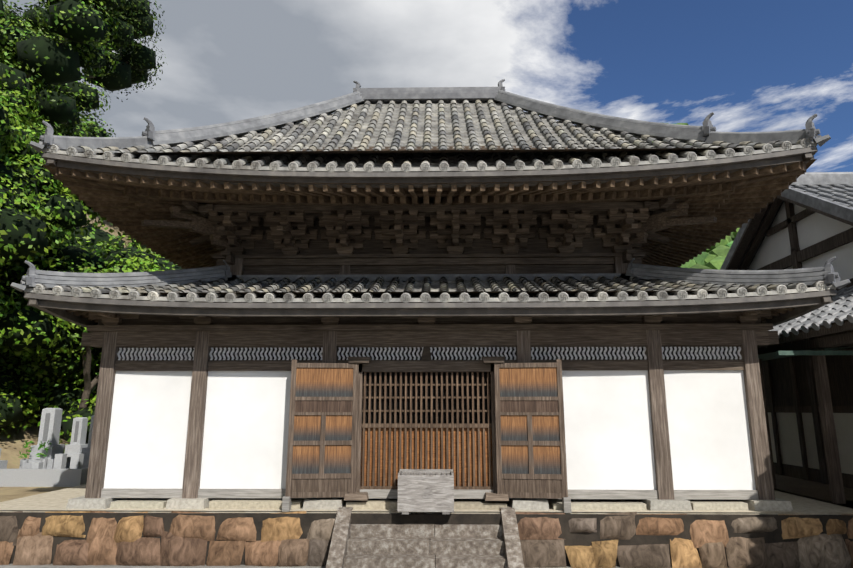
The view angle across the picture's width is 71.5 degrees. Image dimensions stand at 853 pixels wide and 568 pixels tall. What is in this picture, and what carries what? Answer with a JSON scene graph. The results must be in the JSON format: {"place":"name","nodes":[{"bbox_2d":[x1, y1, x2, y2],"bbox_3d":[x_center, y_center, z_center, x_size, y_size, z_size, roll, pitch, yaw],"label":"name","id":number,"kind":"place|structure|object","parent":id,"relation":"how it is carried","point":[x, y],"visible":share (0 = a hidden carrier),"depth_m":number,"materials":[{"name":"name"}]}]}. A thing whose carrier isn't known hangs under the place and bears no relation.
{"place":"outdoors","nodes":[
{"label":"outdoors","id":0,"kind":"place"},
{"bbox_2d":[0,191,131,501],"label":"hillside terrain","id":1,"kind":"structure","parent":0,"point":[11,446],"depth_m":15.22,"materials":[{"name":"soil"}]},
{"bbox_2d":[0,448,7,468],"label":"tombstone","id":2,"kind":"object","parent":1,"relation":"on","point":[3,464],"visible":0.4,"depth_m":12.71,"materials":[{"name":"stone"}]},
{"bbox_2d":[0,454,87,486],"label":"grave enclosure","id":3,"kind":"object","parent":1,"relation":"on","point":[59,474],"visible":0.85,"depth_m":11.76,"materials":[{"name":"stone"}]},
{"bbox_2d":[17,408,70,468],"bbox_3d":[-8.274,3.485,12.923,0.950,1.530,1.024,0,-12,-2],"label":"tombstone","id":4,"kind":"object","parent":1,"relation":"on","point":[50,425],"depth_m":12.84,"materials":[{"name":"grey stone"}]},
{"bbox_2d":[64,417,87,465],"bbox_3d":[-8.886,4.065,15.099,0.808,1.300,0.808,0,-12,1],"label":"tombstone","id":5,"kind":"object","parent":1,"relation":"on","point":[77,444],"visible":0.54,"depth_m":15.03,"materials":[{"name":"stone"}]},
{"bbox_2d":[81,415,93,467],"bbox_3d":[-7.419,3.648,13.320,0.855,1.377,0.855,0,-12,1],"label":"tombstone","id":6,"kind":"object","parent":1,"relation":"on","point":[86,451],"visible":0.02,"depth_m":13.11,"materials":[{"name":"stone"}]},
{"bbox_2d":[0,0,176,452],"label":"hillside trees","id":7,"kind":"object","parent":1,"relation":"on","point":[9,61],"depth_m":16.44,"materials":[{"name":"green plant"}]},
{"bbox_2d":[0,0,184,443],"bbox_3d":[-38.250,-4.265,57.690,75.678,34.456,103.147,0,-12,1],"label":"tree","id":8,"kind":"object","parent":1,"relation":"on","point":[69,75],"visible":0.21,"depth_m":18.16,"materials":[{"name":"green plant"}]},
{"bbox_2d":[0,566,319,567],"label":"ground","id":9,"kind":"structure","parent":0,"point":[135,567],"depth_m":8.08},
{"bbox_2d":[0,564,728,567],"bbox_3d":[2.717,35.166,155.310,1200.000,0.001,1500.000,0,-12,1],"label":"ground","id":10,"kind":"structure","parent":0,"point":[223,566],"depth_m":8.15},
{"bbox_2d":[326,505,523,567],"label":"stone steps","id":11,"kind":"structure","parent":10,"relation":"on","point":[417,546],"depth_m":7.97,"materials":[{"name":"grey stone"}]},
{"bbox_2d":[0,487,852,567],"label":"stone retaining wall","id":12,"kind":"structure","parent":10,"relation":"on","point":[123,542],"depth_m":8.20,"materials":[{"name":"stone"}]},
{"bbox_2d":[0,512,852,566],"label":"platform wall joints","id":13,"kind":"object","parent":10,"relation":"on","point":[566,535],"visible":0.14,"depth_m":8.31,"materials":[{"name":"grey concrete"}]},
{"bbox_2d":[0,484,852,514],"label":"platform","id":14,"kind":"object","parent":10,"relation":"on","point":[54,501],"depth_m":8.56,"materials":[{"name":"grey stone"}]},
{"bbox_2d":[397,469,453,513],"bbox_3d":[-0.007,2.946,8.429,0.780,0.554,0.470,0,-12,1],"label":"offering box","id":15,"kind":"object","parent":14,"relation":"on","point":[425,490],"visible":1,"depth_m":8.21,"materials":[{"name":"grey wood"}]},
{"bbox_2d":[282,496,570,512],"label":"door stops","id":16,"kind":"object","parent":14,"relation":"on","point":[566,504],"depth_m":8.42,"materials":[{"name":"grey stone"}]},
{"bbox_2d":[66,496,792,510],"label":"pillar base stones","id":17,"kind":"object","parent":14,"relation":"on","point":[83,502],"visible":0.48,"depth_m":8.59,"materials":[{"name":"grey stone"}]},
{"bbox_2d":[85,256,774,499],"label":"wooden pillars","id":18,"kind":"structure","parent":17,"relation":"on","point":[764,485],"depth_m":8.96,"materials":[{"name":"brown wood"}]},
{"bbox_2d":[81,197,778,500],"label":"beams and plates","id":19,"kind":"structure","parent":18,"relation":"on","point":[537,255],"depth_m":9.25,"materials":[{"name":"brown wood"}]},
{"bbox_2d":[285,359,358,497],"bbox_3d":[-1.531,2.119,8.779,1.000,1.980,0.056,1,-12,-5],"label":"door leaf","id":20,"kind":"object","parent":19,"relation":"attached to","point":[321,484],"depth_m":8.72,"materials":[{"name":"brown wood"}]},
{"bbox_2d":[292,368,352,473],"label":"door panels","id":21,"kind":"object","parent":20,"relation":"attached to","point":[324,382],"depth_m":8.77,"materials":[{"name":"brown wood"}]},
{"bbox_2d":[121,347,737,423],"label":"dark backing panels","id":22,"kind":"object","parent":19,"relation":"attached to","point":[429,394],"depth_m":9.18,"materials":[{"name":"black wood"}]},
{"bbox_2d":[117,347,741,359],"bbox_3d":[0.000,1.081,9.199,9.684,0.212,0.020,0,-12,1],"label":"transom lattice","id":23,"kind":"object","parent":19,"relation":"on","point":[418,356],"visible":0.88,"depth_m":9.19,"materials":[{"name":"paint"}]},
{"bbox_2d":[43,159,816,322],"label":"rafters","id":24,"kind":"object","parent":19,"relation":"on","point":[727,199],"visible":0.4,"depth_m":9.56,"materials":[{"name":"brown wood"}]},
{"bbox_2d":[29,79,830,187],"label":"roof ridges","id":25,"kind":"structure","parent":24,"relation":"on","point":[707,132],"depth_m":8.92,"materials":[{"name":"tile"}]},
{"bbox_2d":[42,99,816,172],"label":"roof tiles","id":26,"kind":"object","parent":25,"relation":"on","point":[522,162],"visible":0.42,"depth_m":10.13,"materials":[{"name":"grey tile"}]},
{"bbox_2d":[66,104,794,171],"bbox_3d":[0.058,-2.620,13.277,11.480,3.090,8.480,0,-12,1],"label":"roof boarding","id":27,"kind":"object","parent":25,"relation":"attached to","point":[450,149],"visible":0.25,"depth_m":10.12,"materials":[{"name":"brown wood"}]},
{"bbox_2d":[88,202,771,324],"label":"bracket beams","id":28,"kind":"structure","parent":19,"relation":"attached to","point":[631,230],"depth_m":10.54,"materials":[{"name":"brown wood"}]},
{"bbox_2d":[10,257,850,327],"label":"roof ridges ornaments","id":29,"kind":"object","parent":19,"relation":"attached to","point":[804,303],"visible":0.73,"depth_m":8.51,"materials":[{"name":"tile"}]},
{"bbox_2d":[44,282,817,295],"bbox_3d":[0.059,0.687,12.615,11.560,0.595,8.360,0,-12,1],"label":"roof boarding","id":30,"kind":"object","parent":19,"relation":"on","point":[528,292],"visible":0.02,"depth_m":8.64,"materials":[{"name":"brown wood"}]},
{"bbox_2d":[223,258,634,283],"bbox_3d":[0.059,0.194,12.698,7.623,0.415,4.482,0,-12,1],"label":"roof flashing","id":31,"kind":"object","parent":30,"relation":"on","point":[433,277],"visible":0.5,"depth_m":10.56,"materials":[{"name":"tile"}]},
{"bbox_2d":[24,276,836,302],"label":"roof tiles","id":32,"kind":"object","parent":30,"relation":"on","point":[174,290],"visible":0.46,"depth_m":8.67,"materials":[{"name":"grey tile"}]},
{"bbox_2d":[494,359,567,498],"bbox_3d":[1.523,2.107,8.725,1.000,1.980,0.056,-1,-12,7],"label":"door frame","id":33,"kind":"structure","parent":19,"relation":"attached to","point":[531,484],"depth_m":8.66,"materials":[{"name":"brown wood"}]},
{"bbox_2d":[499,367,560,473],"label":"door panels","id":34,"kind":"object","parent":33,"relation":"attached to","point":[530,382],"depth_m":8.72,"materials":[{"name":"brown wood"}]},
{"bbox_2d":[101,488,758,499],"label":"foundation sill","id":35,"kind":"structure","parent":17,"relation":"on","point":[393,494],"depth_m":8.72,"materials":[{"name":"grey wood"}]},
{"bbox_2d":[360,372,492,489],"bbox_3d":[0.000,2.201,8.969,1.970,1.723,0.067,0,-12,1],"label":"lattice door","id":36,"kind":"structure","parent":35,"relation":"on","point":[400,425],"depth_m":8.95,"materials":[{"name":"brown wood"}]},
{"bbox_2d":[361,428,492,485],"bbox_3d":[0.001,2.602,8.916,1.970,0.918,0.020,0,-12,1],"label":"door lower panel","id":37,"kind":"object","parent":36,"relation":"attached to","point":[429,454],"visible":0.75,"depth_m":8.92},
{"bbox_2d":[104,370,755,489],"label":"plaster walls","id":38,"kind":"structure","parent":35,"relation":"on","point":[608,431],"depth_m":8.96,"materials":[{"name":"white paint"}]},
{"bbox_2d":[3,0,852,171],"label":"sky","id":39,"kind":"structure","parent":0,"point":[756,65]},
{"bbox_2d":[652,123,739,269],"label":"hillside trees","id":40,"kind":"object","parent":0,"point":[713,257],"depth_m":171.80,"materials":[{"name":"green plant"}]},
{"bbox_2d":[725,196,852,508],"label":"neighbour hall","id":41,"kind":"structure","parent":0,"point":[819,388],"depth_m":11.81,"materials":[{"name":"brown wood"}]},
{"bbox_2d":[720,172,852,337],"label":"hall roofs","id":42,"kind":"structure","parent":41,"relation":"on","point":[831,193],"depth_m":11.18,"materials":[{"name":"grey tile"}]},
{"bbox_2d":[758,347,852,360],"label":"copper link roof","id":43,"kind":"structure","parent":41,"relation":"on","point":[778,354],"depth_m":9.43,"materials":[{"name":"green metal"}]},
{"bbox_2d":[768,412,852,473],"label":"window panels","id":44,"kind":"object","parent":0,"point":[789,439],"depth_m":12.15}
]}

